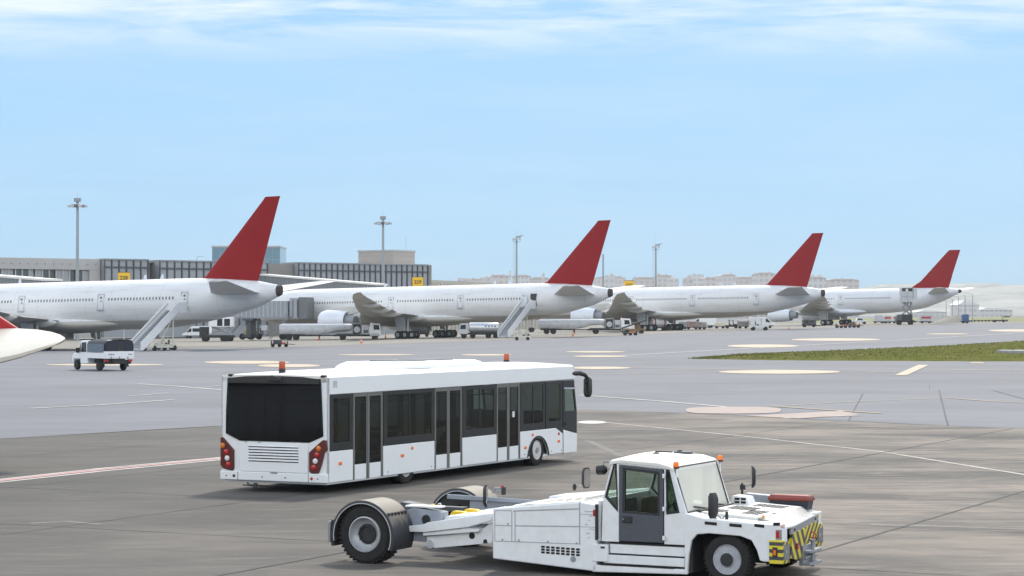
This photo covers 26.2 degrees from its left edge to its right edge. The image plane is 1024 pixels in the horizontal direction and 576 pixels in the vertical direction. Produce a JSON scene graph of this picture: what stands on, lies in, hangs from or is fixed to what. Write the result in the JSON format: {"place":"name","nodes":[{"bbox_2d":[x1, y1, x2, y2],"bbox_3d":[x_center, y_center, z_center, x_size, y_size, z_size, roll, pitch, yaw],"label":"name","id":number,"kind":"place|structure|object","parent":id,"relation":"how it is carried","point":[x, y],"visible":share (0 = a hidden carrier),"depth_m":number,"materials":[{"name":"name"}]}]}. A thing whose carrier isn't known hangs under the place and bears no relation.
{"place":"outdoors","nodes":[
{"label":"outdoors","id":0,"kind":"place"},
{"bbox_2d":[0,409,1023,575],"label":"concrete apron","id":1,"kind":"object","parent":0,"point":[73,549],"visible":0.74,"depth_m":51.28,"materials":[{"name":"concrete"}]},
{"bbox_2d":[0,316,64,362],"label":"aircraft tail","id":2,"kind":"object","parent":1,"relation":"on","point":[16,342],"visible":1,"depth_m":61.10},
{"bbox_2d":[32,521,98,524],"bbox_3d":[-8.953,4.748,44.586,1.597,0.001,0.717,0,-1,8],"label":"oil streak","id":3,"kind":"object","parent":1,"relation":"on","point":[68,521],"visible":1,"depth_m":44.57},
{"bbox_2d":[0,426,207,438],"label":"pavement joint","id":4,"kind":"object","parent":1,"relation":"on","point":[105,432],"visible":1,"depth_m":78.67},
{"bbox_2d":[0,457,219,480],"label":"painted line","id":5,"kind":"object","parent":1,"relation":"on","point":[104,469],"visible":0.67,"depth_m":59.81,"materials":[{"name":"white paint"}]},
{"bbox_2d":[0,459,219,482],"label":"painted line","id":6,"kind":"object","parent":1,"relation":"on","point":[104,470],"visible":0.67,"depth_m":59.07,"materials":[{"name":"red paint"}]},
{"bbox_2d":[220,353,591,488],"bbox_3d":[-2.438,3.377,58.574,3.347,3.116,14.664,0,-1,27],"label":"apron bus","id":7,"kind":"object","parent":1,"relation":"on","point":[294,413],"visible":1,"depth_m":54.62,"materials":[{"name":"white paint"}]},
{"bbox_2d":[1,421,838,534],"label":"pavement joint","id":8,"kind":"object","parent":1,"relation":"on","point":[372,484],"visible":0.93,"depth_m":52.96,"materials":[{"name":"grey"}]},
{"bbox_2d":[2,523,969,575],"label":"pavement joint","id":9,"kind":"object","parent":1,"relation":"on","point":[483,549],"visible":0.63,"depth_m":40.07,"materials":[{"name":"black"}]},
{"bbox_2d":[16,487,1006,531],"bbox_3d":[6.756,4.737,44.092,68.250,0.001,0.060,0,-1,27],"label":"pavement joint","id":10,"kind":"object","parent":1,"relation":"on","point":[333,501],"visible":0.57,"depth_m":50.09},
{"bbox_2d":[9,461,1014,499],"bbox_3d":[6.432,4.843,52.600,63.000,0.001,0.064,0,-1,27],"label":"pavement joint","id":11,"kind":"object","parent":1,"relation":"on","point":[565,482],"visible":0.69,"depth_m":54.85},
{"bbox_2d":[328,450,822,575],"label":"aircraft tug","id":12,"kind":"object","parent":1,"relation":"on","point":[687,516],"visible":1,"depth_m":35.54,"materials":[{"name":"white paint"}]},
{"bbox_2d":[619,465,664,542],"bbox_3d":[2.074,3.431,34.982,0.790,1.210,0.100,0,-1,26],"label":"door","id":13,"kind":"structure","parent":12,"relation":"in","point":[634,526],"depth_m":34.98,"materials":[{"name":"grey paint"}]},
{"bbox_2d":[768,493,814,509],"bbox_3d":[4.679,3.582,36.878,0.720,0.245,0.340,0,-1,26],"label":"equipment box","id":14,"kind":"object","parent":12,"relation":"on","point":[804,501],"visible":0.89,"depth_m":36.74,"materials":[{"name":"metal"}]},
{"bbox_2d":[578,421,605,423],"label":"painted marking","id":15,"kind":"object","parent":1,"relation":"on","point":[591,422],"visible":1,"depth_m":85.99,"materials":[{"name":"white paint"}]},
{"bbox_2d":[584,440,624,456],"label":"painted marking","id":16,"kind":"object","parent":1,"relation":"on","point":[613,452],"visible":0.92,"depth_m":69.31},
{"bbox_2d":[214,428,1012,575],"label":"pavement joint","id":17,"kind":"object","parent":1,"relation":"on","point":[724,481],"visible":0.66,"depth_m":56.71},
{"bbox_2d":[606,422,1023,474],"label":"painted line","id":18,"kind":"object","parent":1,"relation":"on","point":[844,447],"visible":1,"depth_m":68.76,"materials":[{"name":"white paint"}]},
{"bbox_2d":[753,491,1023,570],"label":"pavement joint","id":19,"kind":"object","parent":1,"relation":"on","point":[906,525],"visible":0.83,"depth_m":43.89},
{"bbox_2d":[870,524,1023,529],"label":"oil streak","id":20,"kind":"object","parent":1,"relation":"on","point":[943,526],"visible":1,"depth_m":43.73,"materials":[{"name":"grey"}]},
{"bbox_2d":[903,519,1010,523],"bbox_3d":[9.176,4.749,44.695,2.640,0.001,0.205,0,-1,26],"label":"oil streak","id":21,"kind":"object","parent":1,"relation":"on","point":[956,521],"visible":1,"depth_m":44.79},
{"bbox_2d":[0,316,1023,438],"bbox_3d":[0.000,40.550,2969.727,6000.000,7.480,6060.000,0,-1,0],"label":"ground","id":22,"kind":"structure","parent":0,"point":[32,385],"depth_m":136.23,"materials":[{"name":"concrete"}]},
{"bbox_2d":[72,339,133,370],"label":"pickup truck","id":23,"kind":"object","parent":22,"relation":"on","point":[100,353],"visible":1,"depth_m":165.31,"materials":[{"name":"white paint"}]},
{"bbox_2d":[47,364,162,365],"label":"painted marking","id":24,"kind":"object","parent":22,"relation":"on","point":[105,364],"visible":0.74,"depth_m":185.34,"materials":[{"name":"beige paint"}]},
{"bbox_2d":[154,336,175,349],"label":"baggage tractor","id":25,"kind":"object","parent":22,"relation":"on","point":[161,343],"visible":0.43,"depth_m":277.58,"materials":[{"name":"beige paint"}]},
{"bbox_2d":[0,256,431,337],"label":"terminal building","id":26,"kind":"structure","parent":22,"relation":"on","point":[109,269],"depth_m":463.20,"materials":[{"name":"grey glass"}]},
{"bbox_2d":[63,270,68,281],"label":"window","id":27,"kind":"structure","parent":26,"relation":"in","point":[66,272],"depth_m":448.72,"materials":[{"name":"glass"}]},
{"bbox_2d":[357,250,415,263],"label":"roof block","id":28,"kind":"structure","parent":26,"relation":"on","point":[392,256],"depth_m":521.15,"materials":[{"name":"grey"}]},
{"bbox_2d":[412,277,422,285],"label":"stand sign","id":29,"kind":"object","parent":26,"relation":"attached to","point":[417,281],"visible":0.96,"depth_m":467.95,"materials":[{"name":"yellow metal"}]},
{"bbox_2d":[411,327,431,330],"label":"bay door","id":30,"kind":"structure","parent":26,"relation":"in","point":[412,328],"depth_m":372.28,"materials":[{"name":"grey paint"}]},
{"bbox_2d":[205,361,288,363],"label":"painted marking","id":31,"kind":"object","parent":22,"relation":"on","point":[246,362],"visible":0.95,"depth_m":188.28,"materials":[{"name":"beige paint"}]},
{"bbox_2d":[271,340,294,346],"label":"tow dolly","id":32,"kind":"object","parent":22,"relation":"on","point":[279,342],"visible":0.96,"depth_m":284.35,"materials":[{"name":"grey paint"}]},
{"bbox_2d":[258,364,319,366],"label":"painted marking","id":33,"kind":"object","parent":22,"relation":"on","point":[290,365],"visible":0.94,"depth_m":174.94,"materials":[{"name":"beige paint"}]},
{"bbox_2d":[341,354,411,354],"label":"painted marking","id":34,"kind":"object","parent":22,"relation":"on","point":[376,354],"visible":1,"depth_m":215.45,"materials":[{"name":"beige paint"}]},
{"bbox_2d":[464,354,503,355],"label":"painted marking","id":35,"kind":"object","parent":22,"relation":"on","point":[484,354],"visible":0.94,"depth_m":206.45,"materials":[{"name":"beige paint"}]},
{"bbox_2d":[490,274,508,283],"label":"city block","id":36,"kind":"structure","parent":22,"relation":"on","point":[503,278],"depth_m":1173.65,"materials":[{"name":"beige concrete"}]},
{"bbox_2d":[511,275,530,283],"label":"city block","id":37,"kind":"structure","parent":22,"relation":"on","point":[522,279],"depth_m":1283.65,"materials":[{"name":"beige concrete"}]},
{"bbox_2d":[514,329,530,339],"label":"baggage tractor","id":38,"kind":"object","parent":22,"relation":"on","point":[517,336],"visible":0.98,"depth_m":316.31,"materials":[{"name":"beige paint"}]},
{"bbox_2d":[530,277,548,282],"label":"city block","id":39,"kind":"structure","parent":22,"relation":"on","point":[535,280],"depth_m":1212.14,"materials":[{"name":"beige concrete"}]},
{"bbox_2d":[568,351,622,352],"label":"painted marking","id":40,"kind":"object","parent":22,"relation":"on","point":[595,351],"visible":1,"depth_m":212.40,"materials":[{"name":"beige paint"}]},
{"bbox_2d":[575,355,625,356],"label":"painted marking","id":41,"kind":"object","parent":22,"relation":"on","point":[600,356],"visible":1,"depth_m":193.48,"materials":[{"name":"beige paint"}]},
{"bbox_2d":[574,367,628,368],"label":"painted marking","id":42,"kind":"object","parent":22,"relation":"on","point":[600,367],"visible":0.94,"depth_m":160.63,"materials":[{"name":"beige paint"}]},
{"bbox_2d":[604,273,614,287],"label":"city block","id":43,"kind":"structure","parent":22,"relation":"on","point":[609,281],"depth_m":1173.14,"materials":[{"name":"concrete"}]},
{"bbox_2d":[594,275,625,286],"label":"city block","id":44,"kind":"structure","parent":22,"relation":"on","point":[619,281],"depth_m":1250.64,"materials":[{"name":"beige concrete"}]},
{"bbox_2d":[632,277,653,287],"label":"city block","id":45,"kind":"structure","parent":22,"relation":"on","point":[647,282],"depth_m":1360.64,"materials":[{"name":"beige concrete"}]},
{"bbox_2d":[583,395,726,406],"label":"painted line","id":46,"kind":"object","parent":22,"relation":"on","point":[663,401],"visible":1,"depth_m":105.65,"materials":[{"name":"white paint"}]},
{"bbox_2d":[652,243,661,286],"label":"floodlight mast","id":47,"kind":"object","parent":22,"relation":"on","point":[656,249],"visible":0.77,"depth_m":699.90,"materials":[{"name":"grey"}]},
{"bbox_2d":[654,273,670,286],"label":"city block","id":48,"kind":"structure","parent":22,"relation":"on","point":[662,280],"depth_m":1289.15,"materials":[{"name":"beige concrete"}]},
{"bbox_2d":[668,275,678,286],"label":"city block","id":49,"kind":"structure","parent":22,"relation":"on","point":[672,282],"depth_m":1211.64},
{"bbox_2d":[683,275,692,286],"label":"city block","id":50,"kind":"structure","parent":22,"relation":"on","point":[688,281],"depth_m":1140.14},
{"bbox_2d":[690,273,703,285],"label":"city block","id":51,"kind":"structure","parent":22,"relation":"on","point":[696,280],"depth_m":1321.67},
{"bbox_2d":[700,276,715,285],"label":"city block","id":52,"kind":"structure","parent":22,"relation":"on","point":[708,281],"depth_m":1250.14,"materials":[{"name":"beige concrete"}]},
{"bbox_2d":[716,273,735,318],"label":"city block","id":53,"kind":"structure","parent":22,"relation":"on","point":[728,279],"depth_m":1172.64,"materials":[{"name":"beige concrete"}]},
{"bbox_2d":[686,407,780,413],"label":"painted marking","id":54,"kind":"object","parent":22,"relation":"on","point":[732,410],"visible":1,"depth_m":96.27,"materials":[{"name":"paint"}]},
{"bbox_2d":[736,276,751,317],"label":"city block","id":55,"kind":"structure","parent":22,"relation":"on","point":[742,280],"depth_m":1360.15,"materials":[{"name":"beige concrete"}]},
{"bbox_2d":[749,318,768,330],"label":"baggage tractor","id":56,"kind":"object","parent":22,"relation":"on","point":[765,326],"visible":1,"depth_m":410.86,"materials":[{"name":"grey"}]},
{"bbox_2d":[729,344,796,346],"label":"painted marking","id":57,"kind":"object","parent":22,"relation":"on","point":[762,345],"visible":1,"depth_m":228.16,"materials":[{"name":"beige paint"}]},
{"bbox_2d":[752,271,774,317],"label":"city block","id":58,"kind":"structure","parent":22,"relation":"on","point":[761,278],"depth_m":1288.66,"materials":[{"name":"beige concrete"}]},
{"bbox_2d":[719,370,838,373],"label":"painted marking","id":59,"kind":"object","parent":22,"relation":"on","point":[779,371],"visible":1,"depth_m":149.06,"materials":[{"name":"beige paint"}]},
{"bbox_2d":[753,411,858,417],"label":"painted marking","id":60,"kind":"object","parent":22,"relation":"on","point":[816,414],"visible":1,"depth_m":92.53,"materials":[{"name":"paint"}]},
{"bbox_2d":[798,274,825,317],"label":"city block","id":61,"kind":"structure","parent":22,"relation":"on","point":[819,282],"depth_m":1139.62,"materials":[{"name":"beige concrete"}]},
{"bbox_2d":[621,332,1023,355],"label":"painted line","id":62,"kind":"object","parent":22,"relation":"on","point":[799,345],"visible":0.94,"depth_m":227.06,"materials":[{"name":"white paint"}]},
{"bbox_2d":[791,338,880,340],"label":"painted marking","id":63,"kind":"object","parent":22,"relation":"on","point":[835,339],"visible":1,"depth_m":266.08,"materials":[{"name":"beige paint"}]},
{"bbox_2d":[826,277,858,316],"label":"city block","id":64,"kind":"structure","parent":22,"relation":"on","point":[848,283],"depth_m":1321.13,"materials":[{"name":"beige concrete"}]},
{"bbox_2d":[688,340,1023,360],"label":"grass","id":65,"kind":"structure","parent":22,"relation":"on","point":[975,352],"depth_m":180.67,"materials":[{"name":"plant"}]},
{"bbox_2d":[996,350,1023,353],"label":"drain cover","id":66,"kind":"object","parent":65,"relation":"on","point":[1011,351],"visible":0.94,"depth_m":180.09,"materials":[{"name":"concrete"}]},
{"bbox_2d":[701,413,1023,428],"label":"pavement joint","id":67,"kind":"object","parent":22,"relation":"on","point":[863,421],"visible":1,"depth_m":86.73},
{"bbox_2d":[896,365,926,374],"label":"painted marking","id":68,"kind":"object","parent":22,"relation":"on","point":[911,370],"visible":1,"depth_m":149.82,"materials":[{"name":"beige paint"}]},
{"bbox_2d":[909,310,945,316],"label":"building","id":69,"kind":"structure","parent":22,"relation":"on","point":[916,313],"depth_m":1192.03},
{"bbox_2d":[950,300,978,315],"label":"building","id":70,"kind":"structure","parent":22,"relation":"on","point":[964,305],"depth_m":1242.12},
{"bbox_2d":[979,308,1012,315],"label":"building","id":71,"kind":"structure","parent":22,"relation":"on","point":[994,312],"depth_m":1291.87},
{"bbox_2d":[988,329,1023,331],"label":"painted marking","id":72,"kind":"object","parent":22,"relation":"on","point":[1013,330],"visible":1,"depth_m":339.92,"materials":[{"name":"beige paint"}]},
{"bbox_2d":[0,0,1023,287],"label":"sky","id":73,"kind":"structure","parent":0,"point":[725,135],"materials":[{"name":"blue"}]},
{"bbox_2d":[51,321,1023,349],"bbox_3d":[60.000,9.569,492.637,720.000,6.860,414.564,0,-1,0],"label":"stand apron","id":74,"kind":"object","parent":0,"point":[192,342],"visible":0.41,"depth_m":383.56,"materials":[{"name":"concrete"}]},
{"bbox_2d":[0,274,62,283],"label":"gangway","id":75,"kind":"object","parent":74,"relation":"on","point":[9,279],"visible":0.41,"depth_m":391.59,"materials":[{"name":"grey metal"}]},
{"bbox_2d":[67,193,87,340],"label":"floodlight mast","id":76,"kind":"object","parent":74,"relation":"on","point":[77,200],"visible":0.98,"depth_m":423.90,"materials":[{"name":"grey"}]},
{"bbox_2d":[118,272,129,338],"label":"stand sign","id":77,"kind":"object","parent":74,"relation":"on","point":[123,275],"visible":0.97,"depth_m":431.96,"materials":[{"name":"yellow metal"}]},
{"bbox_2d":[131,302,186,350],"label":"passenger stairs","id":78,"kind":"structure","parent":74,"relation":"on","point":[154,325],"depth_m":269.32,"materials":[{"name":"grey metal"}]},
{"bbox_2d":[0,196,335,350],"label":"airliner","id":79,"kind":"object","parent":74,"relation":"on","point":[228,284],"visible":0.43,"depth_m":279.43,"materials":[{"name":"paint"}]},
{"bbox_2d":[182,326,211,337],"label":"van","id":80,"kind":"object","parent":74,"relation":"on","point":[190,332],"visible":0.56,"depth_m":443.54,"materials":[{"name":"white paint"}]},
{"bbox_2d":[199,317,234,341],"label":"service truck","id":81,"kind":"object","parent":74,"relation":"on","point":[205,335],"visible":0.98,"depth_m":372.49,"materials":[{"name":"white paint"}]},
{"bbox_2d":[211,246,286,263],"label":"glass tower","id":82,"kind":"structure","parent":74,"relation":"on","point":[275,254],"depth_m":535.15,"materials":[{"name":"teal"}]},
{"bbox_2d":[229,297,313,339],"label":"passenger bridge","id":83,"kind":"structure","parent":74,"relation":"on","point":[300,307],"depth_m":379.20,"materials":[{"name":"grey metal"}]},
{"bbox_2d":[259,274,387,327],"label":"gangway","id":84,"kind":"object","parent":74,"relation":"on","point":[278,279],"visible":0.37,"depth_m":462.31,"materials":[{"name":"grey metal"}]},
{"bbox_2d":[279,322,381,339],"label":"fuel tanker","id":85,"kind":"object","parent":74,"relation":"on","point":[290,330],"visible":0.99,"depth_m":362.93,"materials":[{"name":"white paint"}]},
{"bbox_2d":[374,216,391,333],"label":"floodlight mast","id":86,"kind":"object","parent":74,"relation":"on","point":[382,218],"visible":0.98,"depth_m":469.83,"materials":[{"name":"grey"}]},
{"bbox_2d":[261,220,643,339],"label":"airliner","id":87,"kind":"object","parent":74,"relation":"on","point":[568,287],"visible":0.95,"depth_m":363.97,"materials":[{"name":"paint"}]},
{"bbox_2d":[459,322,499,337],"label":"water truck","id":88,"kind":"object","parent":74,"relation":"on","point":[488,329],"visible":0.95,"depth_m":351.11,"materials":[{"name":"grey metal"}]},
{"bbox_2d":[432,280,538,331],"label":"pier building","id":89,"kind":"structure","parent":74,"relation":"on","point":[456,327],"depth_m":528.32,"materials":[{"name":"beige"}]},
{"bbox_2d":[497,300,535,337],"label":"passenger stairs","id":90,"kind":"structure","parent":74,"relation":"on","point":[513,320],"depth_m":353.38,"materials":[{"name":"grey metal"}]},
{"bbox_2d":[512,232,522,283],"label":"floodlight mast","id":91,"kind":"object","parent":74,"relation":"on","point":[519,237],"visible":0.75,"depth_m":639.92,"materials":[{"name":"grey"}]},
{"bbox_2d":[538,317,631,333],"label":"fuel tanker","id":92,"kind":"object","parent":74,"relation":"on","point":[551,326],"visible":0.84,"depth_m":396.67,"materials":[{"name":"white paint"}]},
{"bbox_2d":[602,254,603,325],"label":"floodlight mast","id":93,"kind":"object","parent":74,"relation":"on","point":[602,272],"visible":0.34,"depth_m":639.91,"materials":[{"name":"grey"}]},
{"bbox_2d":[620,320,645,333],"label":"belt loader","id":94,"kind":"object","parent":74,"relation":"on","point":[637,326],"visible":0.92,"depth_m":386.02,"materials":[{"name":"brown paint"}]},
{"bbox_2d":[650,318,670,330],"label":"tank trailer","id":95,"kind":"object","parent":74,"relation":"on","point":[660,322],"visible":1,"depth_m":443.59,"materials":[{"name":"white paint"}]},
{"bbox_2d":[528,233,845,331],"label":"airliner","id":96,"kind":"object","parent":74,"relation":"on","point":[785,287],"visible":0.83,"depth_m":435.68,"materials":[{"name":"paint"}]},
{"bbox_2d":[686,321,698,328],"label":"baggage cart","id":97,"kind":"object","parent":74,"relation":"on","point":[691,324],"visible":0.94,"depth_m":462.36,"materials":[{"name":"grey paint"}]},
{"bbox_2d":[697,322,707,328],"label":"baggage cart","id":98,"kind":"object","parent":74,"relation":"on","point":[700,325],"visible":1,"depth_m":458.05,"materials":[{"name":"grey paint"}]},
{"bbox_2d":[737,320,748,327],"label":"baggage cart","id":99,"kind":"object","parent":74,"relation":"on","point":[744,324],"visible":0.98,"depth_m":467.75,"materials":[{"name":"grey paint"}]},
{"bbox_2d":[749,317,774,327],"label":"van","id":100,"kind":"object","parent":74,"relation":"on","point":[764,320],"visible":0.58,"depth_m":466.07,"materials":[{"name":"white paint"}]},
{"bbox_2d":[802,319,819,326],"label":"ground power cart","id":101,"kind":"object","parent":74,"relation":"on","point":[805,322],"visible":0.96,"depth_m":474.17,"materials":[{"name":"grey paint"}]},
{"bbox_2d":[755,250,970,324],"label":"airliner","id":102,"kind":"object","parent":74,"relation":"on","point":[931,286],"visible":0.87,"depth_m":521.27,"materials":[{"name":"paint"}]},
{"bbox_2d":[873,315,882,322],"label":"cargo dolly","id":103,"kind":"object","parent":74,"relation":"on","point":[878,318],"visible":0.84,"depth_m":573.34,"materials":[{"name":"grey metal"}]},
{"bbox_2d":[895,287,916,324],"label":"lift truck","id":104,"kind":"object","parent":74,"relation":"on","point":[908,294],"visible":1,"depth_m":500.43,"materials":[{"name":"grey paint"}]},
{"bbox_2d":[919,314,932,322],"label":"cargo dolly","id":105,"kind":"object","parent":74,"relation":"on","point":[925,317],"visible":0.88,"depth_m":545.80,"materials":[{"name":"grey metal"}]},
{"bbox_2d":[918,316,949,322],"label":"concrete wall","id":106,"kind":"structure","parent":74,"relation":"on","point":[935,318],"depth_m":560.16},
{"bbox_2d":[932,315,965,322],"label":"gravel heap","id":107,"kind":"object","parent":74,"relation":"on","point":[955,319],"visible":0.82,"depth_m":545.28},
{"bbox_2d":[960,314,969,322],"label":"cargo dolly","id":108,"kind":"object","parent":74,"relation":"on","point":[964,318],"visible":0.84,"depth_m":525.00,"materials":[{"name":"blue paint"}]},
{"bbox_2d":[694,318,715,327],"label":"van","id":109,"kind":"object","parent":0,"point":[710,322],"visible":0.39,"depth_m":502.68,"materials":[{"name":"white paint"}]},
{"bbox_2d":[781,317,1023,322],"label":"grass field","id":110,"kind":"structure","parent":0,"point":[1012,319],"depth_m":768.07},
{"bbox_2d":[859,283,1023,315],"bbox_3d":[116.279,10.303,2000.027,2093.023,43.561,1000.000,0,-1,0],"label":"hills","id":111,"kind":"structure","parent":0,"point":[1010,297],"depth_m":1789.10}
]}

